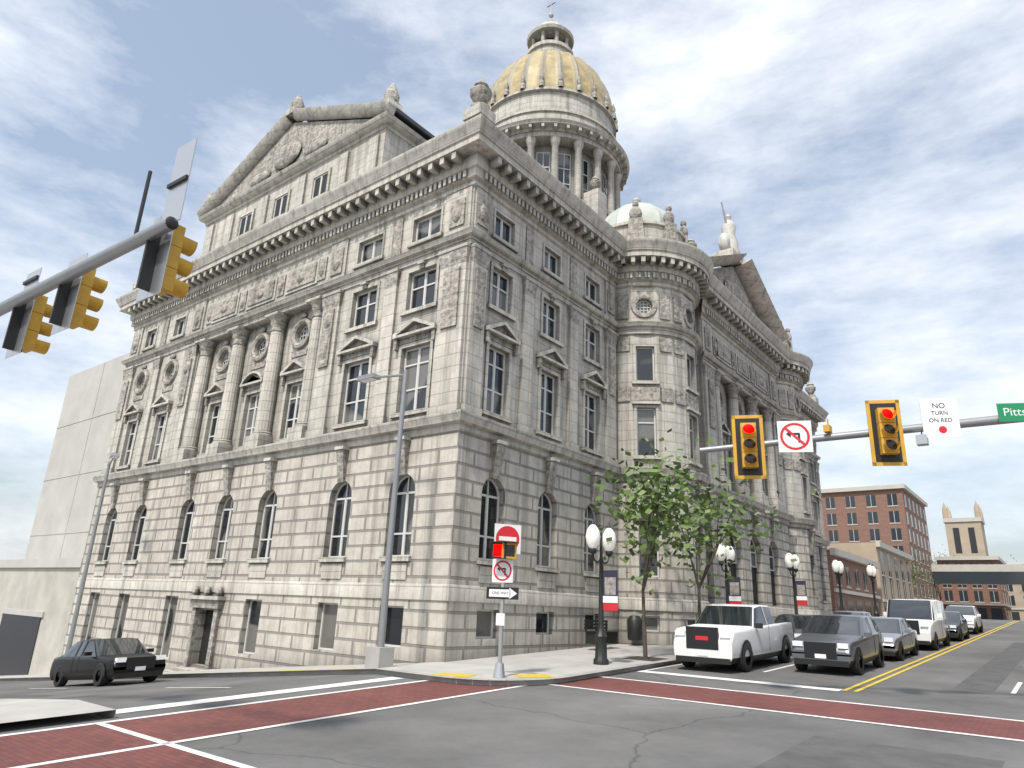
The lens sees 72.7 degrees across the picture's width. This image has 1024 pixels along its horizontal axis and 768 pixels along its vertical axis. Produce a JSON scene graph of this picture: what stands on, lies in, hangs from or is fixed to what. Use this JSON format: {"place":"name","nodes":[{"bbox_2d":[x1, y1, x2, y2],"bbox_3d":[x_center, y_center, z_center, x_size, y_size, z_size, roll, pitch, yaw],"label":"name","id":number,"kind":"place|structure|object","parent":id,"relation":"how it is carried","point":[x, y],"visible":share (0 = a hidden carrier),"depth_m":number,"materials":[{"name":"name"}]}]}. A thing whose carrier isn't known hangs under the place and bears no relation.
{"place":"outdoors","nodes":[
{"label":"outdoors","id":0,"kind":"place"},
{"bbox_2d":[54,641,165,678],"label":"trim","id":1,"kind":"structure","parent":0,"point":[138,663],"depth_m":22.17,"materials":[{"name":"black"}]},
{"bbox_2d":[0,616,885,722],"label":"sidewalk pavement","id":2,"kind":"structure","parent":0,"point":[549,667],"depth_m":19.98,"materials":[{"name":"concrete"}]},
{"bbox_2d":[65,459,112,652],"bbox_3d":[-19.661,8.079,32.483,0.212,9.320,1.610,15,-22,-35],"label":"street light","id":3,"kind":"object","parent":2,"relation":"on","point":[77,607],"visible":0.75,"depth_m":32.82,"materials":[{"name":"grey metal"}]},
{"bbox_2d":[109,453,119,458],"bbox_3d":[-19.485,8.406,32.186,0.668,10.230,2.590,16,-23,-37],"label":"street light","id":4,"kind":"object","parent":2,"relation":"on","point":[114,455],"visible":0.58,"depth_m":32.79,"materials":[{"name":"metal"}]},
{"bbox_2d":[356,373,394,667],"bbox_3d":[-4.378,4.035,21.633,2.530,9.330,0.560,-11,-22,36],"label":"street light","id":5,"kind":"object","parent":2,"relation":"on","point":[379,657],"visible":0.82,"depth_m":19.66,"materials":[{"name":"metal"},{"name":"concrete"}]},
{"bbox_2d":[376,370,407,646],"bbox_3d":[-4.135,3.614,21.584,1.615,8.420,0.220,-11,-22,36],"label":"street light pole","id":6,"kind":"object","parent":5,"relation":"attached to","point":[385,598],"visible":0.97,"depth_m":20.89,"materials":[{"name":"grey metal"}]},
{"bbox_2d":[0,170,1023,677],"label":"traffic signal poles","id":7,"kind":"object","parent":2,"relation":"on","point":[138,238],"visible":0.68,"depth_m":12.33,"materials":[{"name":"grey metal"}]},
{"bbox_2d":[929,418,951,421],"bbox_3d":[9.785,0.823,15.894,0.474,0.091,0.003,-2,-18,14],"label":"sign text","id":8,"kind":"object","parent":7,"relation":"attached to","point":[941,420],"visible":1,"depth_m":15.88,"materials":[{"name":"black paint"}]},
{"bbox_2d":[1003,408,1023,415],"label":"sign text","id":9,"kind":"object","parent":7,"relation":"attached to","point":[1011,411],"visible":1,"depth_m":15.58,"materials":[{"name":"white paint"}]},
{"bbox_2d":[584,619,618,643],"bbox_3d":[3.406,9.405,26.414,0.540,0.850,1.700,-11,-22,36],"label":"bench","id":10,"kind":"object","parent":2,"relation":"on","point":[612,637],"visible":0.87,"depth_m":26.42,"materials":[{"name":"black metal"}]},
{"bbox_2d":[586,519,617,664],"bbox_3d":[2.935,6.428,21.692,0.835,4.320,1.458,-11,-22,36],"label":"twin lamp","id":11,"kind":"object","parent":2,"relation":"on","point":[594,536],"visible":1,"depth_m":21.72,"materials":[{"name":"black metal"}]},
{"bbox_2d":[603,571,617,610],"bbox_3d":[3.050,6.414,21.600,0.520,1.200,0.010,-11,-22,36],"label":"banner","id":12,"kind":"object","parent":11,"relation":"attached to","point":[610,590],"visible":1,"depth_m":21.59,"materials":[{"name":"fabric"}]},
{"bbox_2d":[627,615,641,640],"bbox_3d":[5.010,9.946,28.394,0.600,0.970,0.585,-11,-22,36],"label":"trash can","id":13,"kind":"object","parent":2,"relation":"on","point":[634,627],"visible":0.99,"depth_m":28.17,"materials":[{"name":"black metal"}]},
{"bbox_2d":[621,656,666,660],"bbox_3d":[4.416,9.082,23.018,1.200,0.044,1.200,-11,-22,36],"label":"tree grate","id":14,"kind":"object","parent":2,"relation":"on","point":[648,659],"visible":1,"depth_m":22.98,"materials":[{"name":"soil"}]},
{"bbox_2d":[584,428,738,658],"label":"street tree leaves","id":15,"kind":"object","parent":14,"relation":"on","point":[675,506],"depth_m":23.93,"materials":[{"name":"green plant"}]},
{"bbox_2d":[715,542,739,603],"bbox_3d":[9.286,8.796,29.456,0.835,4.320,1.458,-11,-22,36],"label":"twin lamp","id":16,"kind":"object","parent":2,"relation":"on","point":[728,553],"visible":0.58,"depth_m":29.62,"materials":[{"name":"white glass"}]},
{"bbox_2d":[728,578,741,603],"bbox_3d":[9.401,8.782,29.364,0.520,1.200,0.010,-11,-22,36],"label":"banner","id":17,"kind":"object","parent":16,"relation":"attached to","point":[734,591],"visible":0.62,"depth_m":29.37,"materials":[{"name":"fabric"}]},
{"bbox_2d":[785,549,799,613],"bbox_3d":[14.859,10.825,36.102,0.835,4.320,1.458,-11,-22,36],"label":"twin lamp","id":18,"kind":"object","parent":2,"relation":"on","point":[793,567],"visible":0.63,"depth_m":36.25,"materials":[{"name":"white glass"}]},
{"bbox_2d":[795,581,807,604],"bbox_3d":[14.974,10.811,36.010,0.520,1.200,0.010,-11,-22,36],"label":"banner","id":19,"kind":"object","parent":18,"relation":"attached to","point":[801,593],"visible":1,"depth_m":36.01,"materials":[{"name":"fabric"}]},
{"bbox_2d":[832,558,843,610],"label":"twin lamp","id":20,"kind":"object","parent":2,"relation":"on","point":[838,568],"visible":0.69,"depth_m":43.26,"materials":[{"name":"black"}]},
{"bbox_2d":[866,563,878,616],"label":"twin lamp","id":21,"kind":"object","parent":2,"relation":"on","point":[871,571],"visible":0.88,"depth_m":50.40,"materials":[{"name":"black"}]},
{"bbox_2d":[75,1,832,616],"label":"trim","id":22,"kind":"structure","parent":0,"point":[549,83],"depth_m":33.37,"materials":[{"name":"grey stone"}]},
{"bbox_2d":[0,619,1023,767],"bbox_3d":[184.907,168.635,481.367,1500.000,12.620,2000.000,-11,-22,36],"label":"asphalt ground","id":23,"kind":"structure","parent":0,"point":[542,726],"depth_m":12.95,"materials":[{"name":"grey asphalt"}]},
{"bbox_2d":[0,353,129,675],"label":"annex building","id":24,"kind":"structure","parent":23,"relation":"on","point":[37,588],"depth_m":48.58,"materials":[{"name":"grey concrete"}]},
{"bbox_2d":[50,638,165,686],"bbox_3d":[-13.679,9.439,23.511,4.700,1.640,1.800,-11,-22,36],"label":"black sedan","id":25,"kind":"object","parent":23,"relation":"on","point":[106,652],"visible":0.88,"depth_m":22.91,"materials":[{"name":"black metal"}]},
{"bbox_2d":[61,2,831,671],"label":"courthouse","id":26,"kind":"structure","parent":23,"relation":"on","point":[475,328],"depth_m":29.05,"materials":[{"name":"grey stone"}]},
{"bbox_2d":[0,620,1023,767],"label":"road markings","id":27,"kind":"structure","parent":23,"relation":"on","point":[144,742],"depth_m":12.77,"materials":[{"name":"paint"}]},
{"bbox_2d":[775,614,812,637],"bbox_3d":[11.811,10.258,28.608,1.800,1.512,4.600,-11,-22,36],"label":"dark sedan","id":28,"kind":"object","parent":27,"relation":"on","point":[799,621],"visible":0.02,"depth_m":28.26,"materials":[{"name":"black"}]},
{"bbox_2d":[792,618,882,667],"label":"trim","id":29,"kind":"structure","parent":23,"relation":"on","point":[820,650],"depth_m":20.87,"materials":[{"name":"grey"}]},
{"bbox_2d":[833,611,872,616],"bbox_3d":[17.038,12.180,34.905,1.800,1.512,4.600,-11,-22,36],"label":"car","id":30,"kind":"object","parent":23,"relation":"on","point":[851,612],"visible":0.02,"depth_m":34.85,"materials":[{"name":"grey metal"}]},
{"bbox_2d":[826,548,880,616],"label":"brick building","id":31,"kind":"structure","parent":23,"relation":"on","point":[856,588],"depth_m":67.42,"materials":[{"name":"brick"}]},
{"bbox_2d":[827,541,913,615],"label":"building","id":32,"kind":"structure","parent":23,"relation":"on","point":[893,577],"depth_m":81.21,"materials":[{"name":"beige stone"}]},
{"bbox_2d":[821,484,937,599],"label":"brick building","id":33,"kind":"structure","parent":23,"relation":"on","point":[894,515],"depth_m":105.85,"materials":[{"name":"red brick"}]},
{"bbox_2d":[883,619,915,655],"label":"trim","id":34,"kind":"structure","parent":23,"relation":"on","point":[888,653],"depth_m":25.11,"materials":[{"name":"grey"}]},
{"bbox_2d":[945,611,969,640],"bbox_3d":[23.857,13.290,38.307,1.800,1.513,4.700,-11,-22,36],"label":"dark sedan","id":35,"kind":"object","parent":23,"relation":"on","point":[954,618],"visible":0.42,"depth_m":37.40,"materials":[{"name":"black"}]},
{"bbox_2d":[948,613,967,637],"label":"trim","id":36,"kind":"structure","parent":35,"relation":"on","point":[952,635],"depth_m":36.19,"materials":[{"name":"grey"}]},
{"bbox_2d":[936,517,988,600],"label":"church tower","id":37,"kind":"structure","parent":23,"relation":"on","point":[966,536],"depth_m":181.17,"materials":[{"name":"grey stone"}]},
{"bbox_2d":[942,501,983,519],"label":"tower spires","id":38,"kind":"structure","parent":37,"relation":"on","point":[946,512],"depth_m":185.11,"materials":[{"name":"beige stone"}]},
{"bbox_2d":[934,556,1012,619],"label":"building","id":39,"kind":"structure","parent":23,"relation":"on","point":[990,602],"depth_m":115.26,"materials":[{"name":"brick"}]},
{"bbox_2d":[965,610,981,629],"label":"trim","id":40,"kind":"structure","parent":23,"relation":"on","point":[979,615],"depth_m":42.75,"materials":[{"name":"white"}]},
{"bbox_2d":[1007,585,1023,620],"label":"building","id":41,"kind":"structure","parent":23,"relation":"on","point":[1017,602],"depth_m":130.99,"materials":[{"name":"beige stone"}]},
{"bbox_2d":[0,0,1023,564],"label":"sky","id":42,"kind":"structure","parent":0,"point":[866,157],"materials":[{"name":"blue"}]},
{"bbox_2d":[2,138,1023,625],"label":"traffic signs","id":43,"kind":"object","parent":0,"point":[158,266],"visible":0.98,"depth_m":15.62,"materials":[{"name":"yellow metal"}]},
{"bbox_2d":[618,437,815,617],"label":"street tree leaves","id":44,"kind":"object","parent":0,"point":[702,539],"depth_m":26.93,"materials":[{"name":"green plant"}]},
{"bbox_2d":[674,603,792,671],"bbox_3d":[7.570,8.423,23.350,2.060,1.989,5.900,-11,-22,36],"label":"white pickup","id":45,"kind":"object","parent":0,"point":[738,621],"visible":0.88,"depth_m":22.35,"materials":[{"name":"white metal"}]},
{"bbox_2d":[791,614,883,674],"bbox_3d":[10.676,8.405,22.687,1.870,1.732,4.660,-11,-22,36],"label":"car","id":46,"kind":"object","parent":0,"point":[850,630],"visible":0.69,"depth_m":22.00,"materials":[{"name":"grey metal"}]},
{"bbox_2d":[869,616,918,660],"bbox_3d":[14.550,9.924,27.285,1.820,1.515,4.800,-11,-22,36],"label":"silver sedan","id":47,"kind":"object","parent":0,"point":[894,628],"visible":0.42,"depth_m":26.49,"materials":[{"name":"silver metal"}]},
{"bbox_2d":[889,545,940,598],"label":"tree leaves","id":48,"kind":"object","parent":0,"point":[914,576],"depth_m":97.04,"materials":[{"name":"green plant"}]},
{"bbox_2d":[883,599,949,649],"bbox_3d":[18.971,11.206,32.593,1.998,2.188,5.600,-11,-22,36],"label":"white van","id":49,"kind":"object","parent":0,"point":[923,611],"visible":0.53,"depth_m":31.46,"materials":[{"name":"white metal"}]},
{"bbox_2d":[932,544,954,600],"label":"tree","id":50,"kind":"object","parent":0,"point":[939,593],"depth_m":126.04,"materials":[{"name":"green plant"}]},
{"bbox_2d":[945,605,982,633],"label":"white suv","id":51,"kind":"object","parent":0,"point":[968,612],"visible":0.55,"depth_m":44.28,"materials":[{"name":"white metal"}]},
{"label":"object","id":52,"kind":"object","parent":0,"visible":0},
{"bbox_2d":[931,564,1023,585],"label":"skywalk","id":53,"kind":"object","parent":52,"relation":"attached to","point":[980,574],"depth_m":109.67,"materials":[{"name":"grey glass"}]}
]}

